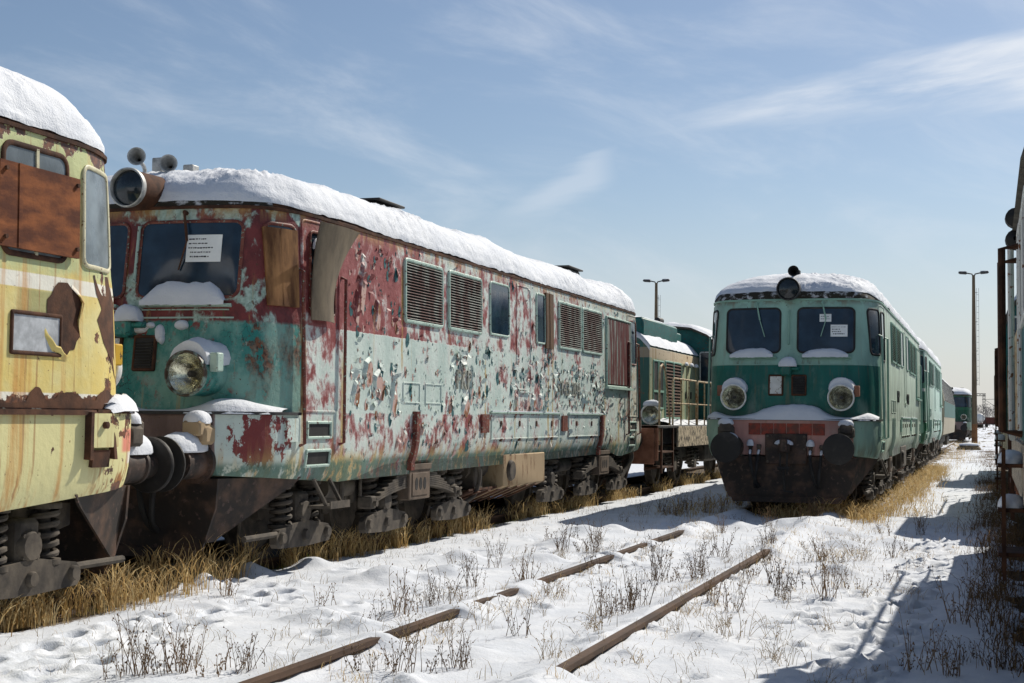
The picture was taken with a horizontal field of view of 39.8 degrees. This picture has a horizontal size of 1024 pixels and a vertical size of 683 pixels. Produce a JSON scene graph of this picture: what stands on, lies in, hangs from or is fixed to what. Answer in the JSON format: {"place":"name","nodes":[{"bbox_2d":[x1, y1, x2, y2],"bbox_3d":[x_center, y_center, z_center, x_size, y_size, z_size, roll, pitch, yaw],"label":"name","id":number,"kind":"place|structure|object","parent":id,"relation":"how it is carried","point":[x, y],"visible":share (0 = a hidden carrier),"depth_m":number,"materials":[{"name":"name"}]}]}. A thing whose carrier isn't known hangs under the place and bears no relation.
{"place":"outdoors","nodes":[
{"label":"outdoors","id":0,"kind":"place"},
{"bbox_2d":[0,425,1023,682],"bbox_3d":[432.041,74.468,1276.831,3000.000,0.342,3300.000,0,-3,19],"label":"ground","id":1,"kind":"structure","parent":0,"point":[870,639],"depth_m":11.71,"materials":[{"name":"snow"}]},
{"bbox_2d":[97,641,146,681],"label":"dry weed","id":2,"kind":"object","parent":1,"relation":"on","point":[102,661],"visible":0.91,"depth_m":8.46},
{"bbox_2d":[112,602,161,677],"bbox_3d":[-2.282,1.842,8.596,0.276,0.464,0.364,0,-3,11],"label":"dry weed","id":3,"kind":"object","parent":1,"relation":"on","point":[132,651],"visible":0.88,"depth_m":8.60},
{"bbox_2d":[138,639,165,676],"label":"dry weed","id":4,"kind":"object","parent":1,"relation":"on","point":[149,657],"visible":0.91,"depth_m":8.58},
{"bbox_2d":[149,622,199,673],"bbox_3d":[-2.100,1.907,8.710,0.336,0.348,0.205,4,-4,-43],"label":"dry weed","id":5,"kind":"object","parent":1,"relation":"on","point":[179,657],"visible":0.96,"depth_m":8.71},
{"bbox_2d":[158,612,207,668],"bbox_3d":[-2.081,1.906,8.924,0.336,0.366,0.186,1,-3,-3],"label":"dry weed","id":6,"kind":"object","parent":1,"relation":"on","point":[196,660],"visible":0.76,"depth_m":8.93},
{"bbox_2d":[191,653,222,676],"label":"dry weed","id":7,"kind":"object","parent":1,"relation":"on","point":[200,665],"visible":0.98,"depth_m":8.59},
{"bbox_2d":[213,563,239,596],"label":"dry weed","id":8,"kind":"object","parent":1,"relation":"on","point":[228,588],"visible":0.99,"depth_m":12.50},
{"bbox_2d":[219,630,249,674],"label":"dry weed","id":9,"kind":"object","parent":1,"relation":"on","point":[241,664],"visible":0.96,"depth_m":8.80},
{"bbox_2d":[223,626,273,672],"bbox_3d":[-1.624,1.919,8.814,0.306,0.310,0.233,0,-3,6],"label":"dry weed","id":10,"kind":"object","parent":1,"relation":"on","point":[251,655],"visible":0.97,"depth_m":8.78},
{"bbox_2d":[313,582,336,605],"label":"dry weed","id":11,"kind":"object","parent":1,"relation":"on","point":[321,597],"visible":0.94,"depth_m":11.90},
{"bbox_2d":[343,646,359,671],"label":"dry weed","id":12,"kind":"object","parent":1,"relation":"on","point":[355,663],"visible":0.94,"depth_m":8.79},
{"bbox_2d":[0,464,718,626],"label":"railway track","id":13,"kind":"structure","parent":1,"relation":"on","point":[497,519],"depth_m":17.14,"materials":[{"name":"metal"}]},
{"bbox_2d":[0,66,173,599],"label":"diesel locomotive","id":14,"kind":"object","parent":13,"relation":"on","point":[79,450],"visible":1,"depth_m":10.47,"materials":[{"name":"beige paint"}]},
{"bbox_2d":[1,139,69,262],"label":"side window","id":15,"kind":"structure","parent":14,"relation":"in","point":[12,150],"depth_m":10.17,"materials":[{"name":"glass"}]},
{"bbox_2d":[0,158,80,258],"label":"window cover","id":16,"kind":"structure","parent":14,"relation":"in","point":[40,208],"depth_m":10.15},
{"bbox_2d":[81,165,110,273],"bbox_3d":[-3.225,-0.944,10.997,0.085,0.801,0.574,1,-3,2],"label":"side window","id":17,"kind":"structure","parent":14,"relation":"in","point":[95,240],"depth_m":10.92,"materials":[{"name":"grey glass"}]},
{"bbox_2d":[107,147,641,560],"bbox_3d":[-1.158,0.531,21.258,3.206,4.264,17.490,0,-3,19],"label":"diesel locomotive","id":18,"kind":"object","parent":13,"relation":"on","point":[304,363],"visible":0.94,"depth_m":14.91,"materials":[{"name":"green paint"}]},
{"bbox_2d":[262,221,296,292],"bbox_3d":[-2.275,-0.776,13.949,0.091,0.802,0.446,-2,-4,43],"label":"side window","id":19,"kind":"structure","parent":18,"relation":"in","point":[269,224],"depth_m":13.95,"materials":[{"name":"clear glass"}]},
{"bbox_2d":[262,226,299,307],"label":"window cover","id":20,"kind":"structure","parent":18,"relation":"in","point":[280,245],"depth_m":13.91,"materials":[{"name":"brown wood"}]},
{"bbox_2d":[301,219,358,412],"bbox_3d":[-1.867,-0.242,14.569,0.256,1.950,0.942,0,-3,19],"label":"cab door","id":21,"kind":"structure","parent":18,"relation":"in","point":[325,246],"depth_m":14.41,"materials":[{"name":"green paint"}]},
{"bbox_2d":[489,281,509,337],"bbox_3d":[-0.172,-0.444,19.812,0.039,0.750,0.840,0,-3,19],"label":"side window","id":22,"kind":"structure","parent":18,"relation":"in","point":[499,294],"depth_m":19.79,"materials":[{"name":"blue glass"}]},
{"bbox_2d":[516,285,531,392],"bbox_3d":[0.175,-0.034,20.812,0.054,1.575,0.680,0,-3,19],"label":"engine door","id":23,"kind":"structure","parent":18,"relation":"in","point":[526,391],"depth_m":20.80,"materials":[{"name":"green paint"}]},
{"bbox_2d":[536,293,545,344],"bbox_3d":[0.439,-0.346,21.618,0.039,0.780,0.460,0,-3,19],"label":"side window","id":24,"kind":"structure","parent":18,"relation":"in","point":[540,298],"depth_m":21.62,"materials":[{"name":"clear glass"}]},
{"bbox_2d":[544,293,553,348],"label":"window cover","id":25,"kind":"structure","parent":18,"relation":"in","point":[549,298],"depth_m":21.95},
{"bbox_2d":[627,314,636,416],"bbox_3d":[2.308,0.474,27.136,0.074,1.950,0.803,0,-3,16],"label":"cab door","id":26,"kind":"structure","parent":18,"relation":"in","point":[633,326],"depth_m":27.21,"materials":[{"name":"green paint"}]},
{"bbox_2d":[632,316,715,485],"bbox_3d":[4.017,1.498,36.669,3.149,4.089,15.240,0,-3,19],"label":"shunting locomotive","id":27,"kind":"object","parent":13,"relation":"on","point":[674,359],"visible":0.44,"depth_m":32.84,"materials":[{"name":"metal"}]},
{"bbox_2d":[0,467,720,636],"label":"dry grass","id":28,"kind":"structure","parent":1,"relation":"on","point":[136,594],"depth_m":13.07,"materials":[{"name":"plant"}]},
{"bbox_2d":[357,641,401,674],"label":"dry weed","id":29,"kind":"object","parent":1,"relation":"on","point":[375,660],"visible":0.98,"depth_m":8.77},
{"bbox_2d":[380,563,421,616],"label":"dry weed","id":30,"kind":"object","parent":1,"relation":"on","point":[395,606],"visible":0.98,"depth_m":11.24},
{"bbox_2d":[377,613,426,673],"bbox_3d":[-0.690,1.897,8.806,0.292,0.400,0.384,0,-3,9],"label":"dry weed","id":31,"kind":"object","parent":1,"relation":"on","point":[408,658],"visible":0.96,"depth_m":8.79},
{"bbox_2d":[384,604,430,644],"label":"grass tuft","id":32,"kind":"object","parent":1,"relation":"on","point":[407,630],"visible":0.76,"depth_m":9.88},
{"bbox_2d":[413,576,442,606],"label":"dry weed","id":33,"kind":"object","parent":1,"relation":"on","point":[432,603],"visible":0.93,"depth_m":11.82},
{"bbox_2d":[420,640,446,673],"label":"dry weed","id":34,"kind":"object","parent":1,"relation":"on","point":[435,661],"visible":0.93,"depth_m":8.82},
{"bbox_2d":[425,560,472,600],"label":"dry weed","id":35,"kind":"object","parent":1,"relation":"on","point":[444,584],"visible":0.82,"depth_m":12.14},
{"bbox_2d":[424,601,474,633],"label":"grass tuft","id":36,"kind":"object","parent":1,"relation":"on","point":[434,626],"visible":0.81,"depth_m":10.43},
{"bbox_2d":[435,629,473,669],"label":"dry weed","id":37,"kind":"object","parent":1,"relation":"on","point":[463,654],"visible":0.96,"depth_m":8.97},
{"bbox_2d":[428,572,485,603],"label":"grass tuft","id":38,"kind":"object","parent":1,"relation":"on","point":[458,589],"visible":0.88,"depth_m":11.78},
{"bbox_2d":[459,547,487,587],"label":"dry weed","id":39,"kind":"object","parent":1,"relation":"on","point":[468,574],"visible":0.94,"depth_m":13.33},
{"bbox_2d":[458,589,506,624],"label":"grass tuft","id":40,"kind":"object","parent":1,"relation":"on","point":[488,612],"visible":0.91,"depth_m":10.87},
{"bbox_2d":[0,493,978,682],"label":"sparse grass","id":41,"kind":"structure","parent":1,"relation":"on","point":[516,603],"depth_m":11.37,"materials":[{"name":"plant"}]},
{"bbox_2d":[484,540,507,567],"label":"dry weed","id":42,"kind":"object","parent":1,"relation":"on","point":[488,561],"visible":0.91,"depth_m":15.16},
{"bbox_2d":[497,594,534,635],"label":"dry weed","id":43,"kind":"object","parent":1,"relation":"on","point":[508,621],"visible":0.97,"depth_m":10.32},
{"bbox_2d":[510,551,540,581],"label":"dry weed","id":44,"kind":"object","parent":1,"relation":"on","point":[522,575],"visible":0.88,"depth_m":13.15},
{"bbox_2d":[530,621,566,659],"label":"grass tuft","id":45,"kind":"object","parent":1,"relation":"on","point":[551,654],"visible":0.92,"depth_m":9.20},
{"bbox_2d":[534,571,569,593],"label":"grass tuft","id":46,"kind":"object","parent":1,"relation":"on","point":[551,582],"visible":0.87,"depth_m":12.70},
{"bbox_2d":[541,571,568,597],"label":"dry weed","id":47,"kind":"object","parent":1,"relation":"on","point":[551,589],"visible":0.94,"depth_m":12.54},
{"bbox_2d":[550,518,574,551],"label":"dry weed","id":48,"kind":"object","parent":1,"relation":"on","point":[557,544],"visible":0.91,"depth_m":17.02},
{"bbox_2d":[558,597,605,632],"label":"grass tuft","id":49,"kind":"object","parent":1,"relation":"on","point":[593,620],"visible":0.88,"depth_m":10.40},
{"bbox_2d":[582,527,603,551],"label":"dry weed","id":50,"kind":"object","parent":1,"relation":"on","point":[595,544],"visible":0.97,"depth_m":16.98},
{"bbox_2d":[580,514,605,544],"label":"dry weed","id":51,"kind":"object","parent":1,"relation":"on","point":[593,539],"visible":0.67,"depth_m":18.01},
{"bbox_2d":[582,546,611,573],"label":"dry weed","id":52,"kind":"object","parent":1,"relation":"on","point":[593,564],"visible":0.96,"depth_m":14.46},
{"bbox_2d":[578,595,617,628],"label":"grass tuft","id":53,"kind":"object","parent":1,"relation":"on","point":[596,617],"visible":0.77,"depth_m":10.70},
{"bbox_2d":[586,569,627,616],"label":"dry weed","id":54,"kind":"object","parent":1,"relation":"on","point":[605,601],"visible":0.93,"depth_m":11.37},
{"bbox_2d":[238,428,979,682],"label":"railway track","id":55,"kind":"structure","parent":1,"relation":"on","point":[587,656],"depth_m":10.22,"materials":[{"name":"metal"}]},
{"bbox_2d":[707,265,922,506],"bbox_3d":[7.138,1.165,31.059,3.120,4.225,17.490,0,-3,19],"label":"diesel locomotive","id":56,"kind":"object","parent":55,"relation":"on","point":[816,385],"visible":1,"depth_m":23.62,"materials":[{"name":"green paint"}]},
{"bbox_2d":[712,310,718,356],"bbox_3d":[3.533,-0.140,24.663,0.084,0.801,0.485,1,-3,-2],"label":"side window","id":57,"kind":"structure","parent":56,"relation":"in","point":[716,313],"depth_m":24.58,"materials":[{"name":"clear glass"}]},
{"bbox_2d":[866,308,880,355],"bbox_3d":[6.106,-0.159,23.793,0.084,0.801,0.485,-2,-4,39],"label":"side window","id":58,"kind":"structure","parent":56,"relation":"in","point":[873,316],"depth_m":23.76,"materials":[{"name":"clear glass"}]},
{"bbox_2d":[878,305,885,419],"bbox_3d":[6.378,0.368,24.314,0.074,1.950,0.804,-1,-3,21],"label":"cab door","id":59,"kind":"structure","parent":56,"relation":"in","point":[881,310],"depth_m":24.23,"materials":[{"name":"green paint"}]},
{"bbox_2d":[900,331,903,367],"bbox_3d":[8.165,0.169,29.600,0.039,0.750,0.840,0,-3,19],"label":"side window","id":60,"kind":"structure","parent":56,"relation":"in","point":[901,333],"depth_m":29.72,"materials":[{"name":"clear glass"}]},
{"bbox_2d":[903,331,906,404],"bbox_3d":[8.512,0.579,30.601,0.054,1.575,0.680,0,-3,19],"label":"engine door","id":61,"kind":"structure","parent":56,"relation":"in","point":[903,331],"depth_m":30.31,"materials":[{"name":"green paint"}]},
{"bbox_2d":[906,336,908,371],"bbox_3d":[8.834,0.277,31.577,0.039,0.780,0.820,0,-3,19],"label":"side window","id":62,"kind":"structure","parent":56,"relation":"in","point":[907,339],"depth_m":31.59,"materials":[{"name":"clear glass"}]},
{"bbox_2d":[897,337,942,472],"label":"diesel locomotive","id":63,"kind":"object","parent":55,"relation":"on","point":[931,434],"visible":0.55,"depth_m":43.65,"materials":[{"name":"green paint"}]},
{"bbox_2d":[920,355,924,382],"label":"side window","id":64,"kind":"structure","parent":63,"relation":"in","point":[921,357],"depth_m":40.36,"materials":[{"name":"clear glass"}]},
{"bbox_2d":[924,353,927,420],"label":"cab door","id":65,"kind":"structure","parent":63,"relation":"in","point":[925,355],"depth_m":40.63,"materials":[{"name":"green paint"}]},
{"bbox_2d":[938,379,954,451],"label":"railcar","id":66,"kind":"object","parent":55,"relation":"on","point":[948,415],"visible":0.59,"depth_m":64.96,"materials":[{"name":"beige metal"}]},
{"bbox_2d":[977,414,984,427],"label":"tank wagon","id":67,"kind":"object","parent":55,"relation":"on","point":[980,418],"visible":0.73,"depth_m":379.01,"materials":[{"name":"metal"}]},
{"bbox_2d":[612,588,639,614],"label":"dry weed","id":68,"kind":"object","parent":1,"relation":"on","point":[628,607],"visible":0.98,"depth_m":11.38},
{"bbox_2d":[614,582,639,609],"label":"dry weed","id":69,"kind":"object","parent":1,"relation":"on","point":[630,605],"visible":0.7,"depth_m":11.72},
{"bbox_2d":[626,569,643,599],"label":"dry weed","id":70,"kind":"object","parent":1,"relation":"on","point":[637,592],"visible":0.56,"depth_m":12.61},
{"bbox_2d":[258,481,1023,682],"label":"stubble","id":71,"kind":"object","parent":1,"relation":"on","point":[836,554],"visible":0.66,"depth_m":13.85,"materials":[{"name":"plant"}]},
{"bbox_2d":[620,553,670,607],"bbox_3d":[1.127,2.039,11.967,0.423,0.500,0.234,0,-3,3],"label":"dry weed","id":72,"kind":"object","parent":1,"relation":"on","point":[629,586],"visible":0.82,"depth_m":11.94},
{"bbox_2d":[641,554,667,580],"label":"dry weed","id":73,"kind":"object","parent":1,"relation":"on","point":[654,569],"visible":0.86,"depth_m":14.12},
{"bbox_2d":[643,279,669,318],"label":"lamp pole","id":74,"kind":"object","parent":1,"relation":"on","point":[656,296],"visible":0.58,"depth_m":114.55,"materials":[{"name":"metal"}]},
{"bbox_2d":[643,527,673,566],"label":"dry weed","id":75,"kind":"object","parent":1,"relation":"on","point":[651,546],"visible":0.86,"depth_m":15.35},
{"bbox_2d":[668,586,715,616],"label":"grass tuft","id":76,"kind":"object","parent":1,"relation":"on","point":[692,603],"visible":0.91,"depth_m":11.45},
{"bbox_2d":[683,549,709,579],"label":"dry weed","id":77,"kind":"object","parent":1,"relation":"on","point":[696,577],"visible":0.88,"depth_m":14.02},
{"bbox_2d":[685,544,710,571],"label":"dry weed","id":78,"kind":"object","parent":1,"relation":"on","point":[700,560],"visible":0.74,"depth_m":14.81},
{"bbox_2d":[701,567,725,603],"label":"dry weed","id":79,"kind":"object","parent":1,"relation":"on","point":[714,594],"visible":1,"depth_m":12.13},
{"bbox_2d":[700,603,731,638],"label":"grass tuft","id":80,"kind":"object","parent":1,"relation":"on","point":[721,630],"visible":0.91,"depth_m":10.26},
{"bbox_2d":[711,525,738,557],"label":"dry weed","id":81,"kind":"object","parent":1,"relation":"on","point":[723,546],"visible":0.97,"depth_m":16.43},
{"bbox_2d":[722,571,751,611],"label":"dry weed","id":82,"kind":"object","parent":1,"relation":"on","point":[726,607],"visible":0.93,"depth_m":11.80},
{"bbox_2d":[708,598,768,635],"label":"grass tuft","id":83,"kind":"object","parent":1,"relation":"on","point":[726,623],"visible":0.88,"depth_m":10.43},
{"bbox_2d":[739,546,753,578],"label":"dry weed","id":84,"kind":"object","parent":1,"relation":"on","point":[751,557],"visible":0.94,"depth_m":14.10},
{"bbox_2d":[759,533,775,563],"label":"dry weed","id":85,"kind":"object","parent":1,"relation":"on","point":[768,550],"visible":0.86,"depth_m":15.73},
{"bbox_2d":[758,508,776,525],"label":"dry weed","id":86,"kind":"object","parent":1,"relation":"on","point":[766,522],"visible":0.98,"depth_m":20.93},
{"bbox_2d":[760,522,776,543],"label":"dry weed","id":87,"kind":"object","parent":1,"relation":"on","point":[772,531],"visible":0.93,"depth_m":16.86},
{"bbox_2d":[752,543,785,585],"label":"dry weed","id":88,"kind":"object","parent":1,"relation":"on","point":[770,577],"visible":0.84,"depth_m":13.91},
{"bbox_2d":[744,610,794,639],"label":"grass tuft","id":89,"kind":"object","parent":1,"relation":"on","point":[771,628],"visible":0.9,"depth_m":10.39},
{"bbox_2d":[753,629,795,661],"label":"grass tuft","id":90,"kind":"object","parent":1,"relation":"on","point":[774,653],"visible":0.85,"depth_m":9.54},
{"bbox_2d":[769,562,793,599],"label":"dry weed","id":91,"kind":"object","parent":1,"relation":"on","point":[778,585],"visible":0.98,"depth_m":12.83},
{"bbox_2d":[765,628,809,668],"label":"grass tuft","id":92,"kind":"object","parent":1,"relation":"on","point":[785,654],"visible":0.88,"depth_m":9.30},
{"bbox_2d":[786,562,812,588],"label":"dry weed","id":93,"kind":"object","parent":1,"relation":"on","point":[791,574],"visible":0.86,"depth_m":13.57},
{"bbox_2d":[808,531,830,560],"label":"dry weed","id":94,"kind":"object","parent":1,"relation":"on","point":[816,551],"visible":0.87,"depth_m":16.16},
{"bbox_2d":[808,603,840,633],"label":"grass tuft","id":95,"kind":"object","parent":1,"relation":"on","point":[827,624],"visible":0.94,"depth_m":10.79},
{"bbox_2d":[807,551,844,600],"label":"dry weed","id":96,"kind":"object","parent":1,"relation":"on","point":[824,583],"visible":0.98,"depth_m":12.67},
{"bbox_2d":[831,555,847,587],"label":"dry weed","id":97,"kind":"object","parent":1,"relation":"on","point":[837,573],"visible":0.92,"depth_m":13.67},
{"bbox_2d":[878,531,905,557],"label":"dry weed","id":98,"kind":"object","parent":1,"relation":"on","point":[893,548],"visible":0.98,"depth_m":16.55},
{"bbox_2d":[899,608,949,672],"bbox_3d":[2.675,1.959,9.199,0.214,0.433,0.388,-2,-4,44],"label":"dry weed","id":99,"kind":"object","parent":1,"relation":"on","point":[928,659],"visible":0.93,"depth_m":9.17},
{"bbox_2d":[923,634,956,661],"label":"dry weed","id":100,"kind":"object","parent":1,"relation":"on","point":[939,649],"visible":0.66,"depth_m":9.49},
{"bbox_2d":[937,635,961,676],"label":"dry weed","id":101,"kind":"object","parent":1,"relation":"on","point":[957,668],"visible":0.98,"depth_m":9.00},
{"bbox_2d":[928,565,976,624],"bbox_3d":[3.553,2.068,11.408,0.400,0.488,0.221,-1,-3,24],"label":"dry weed","id":102,"kind":"object","parent":1,"relation":"on","point":[966,619],"visible":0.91,"depth_m":11.39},
{"bbox_2d":[948,387,971,441],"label":"diesel locomotive","id":103,"kind":"object","parent":1,"relation":"on","point":[962,432],"visible":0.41,"depth_m":107.41,"materials":[{"name":"green paint"}]},
{"bbox_2d":[957,443,980,449],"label":"concrete block","id":104,"kind":"object","parent":1,"relation":"on","point":[965,446],"depth_m":81.33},
{"bbox_2d":[958,270,988,442],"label":"lamp pole","id":105,"kind":"object","parent":1,"relation":"on","point":[974,385],"visible":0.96,"depth_m":106.42,"materials":[{"name":"metal"}]},
{"bbox_2d":[961,563,994,599],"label":"dry weed","id":106,"kind":"object","parent":1,"relation":"on","point":[978,581],"visible":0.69,"depth_m":12.78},
{"bbox_2d":[977,403,993,425],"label":"wood","id":107,"kind":"object","parent":1,"relation":"on","point":[988,412],"visible":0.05,"depth_m":651.64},
{"bbox_2d":[984,417,993,426],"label":"freight wagon","id":108,"kind":"object","parent":1,"relation":"on","point":[989,420],"visible":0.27,"depth_m":402.04,"materials":[{"name":"metal"}]},
{"bbox_2d":[979,619,1006,644],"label":"dry weed","id":109,"kind":"object","parent":1,"relation":"on","point":[989,633],"visible":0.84,"depth_m":10.27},
{"bbox_2d":[978,634,1017,669],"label":"dry weed","id":110,"kind":"object","parent":1,"relation":"on","point":[1000,663],"visible":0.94,"depth_m":9.30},
{"bbox_2d":[0,0,1023,422],"label":"sky","id":111,"kind":"structure","parent":0,"point":[705,147],"materials":[{"name":"blue"}]},
{"bbox_2d":[652,440,987,524],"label":"dry grass","id":112,"kind":"structure","parent":0,"point":[923,479],"depth_m":25.11,"materials":[{"name":"plant"}]},
{"bbox_2d":[916,449,1023,677],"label":"dry grass","id":113,"kind":"structure","parent":0,"point":[996,520],"depth_m":14.73,"materials":[{"name":"brown plant"}]},
{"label":"railway track","id":114,"kind":"object","parent":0,"visible":0},
{"bbox_2d":[994,375,1001,464],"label":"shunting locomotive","id":115,"kind":"object","parent":114,"relation":"on","point":[999,443],"visible":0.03,"depth_m":40.02,"materials":[{"name":"metal"}]},
{"bbox_2d":[994,294,1016,493],"bbox_3d":[10.492,0.997,25.890,3.152,4.083,15.240,0,-3,19],"label":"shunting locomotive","id":116,"kind":"object","parent":114,"relation":"on","point":[1003,438],"visible":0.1,"depth_m":25.18,"materials":[{"name":"metal"}]},
{"bbox_2d":[997,148,1023,580],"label":"shunting locomotive","id":117,"kind":"object","parent":114,"relation":"on","point":[1012,459],"visible":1,"depth_m":10.82,"materials":[{"name":"metal"}]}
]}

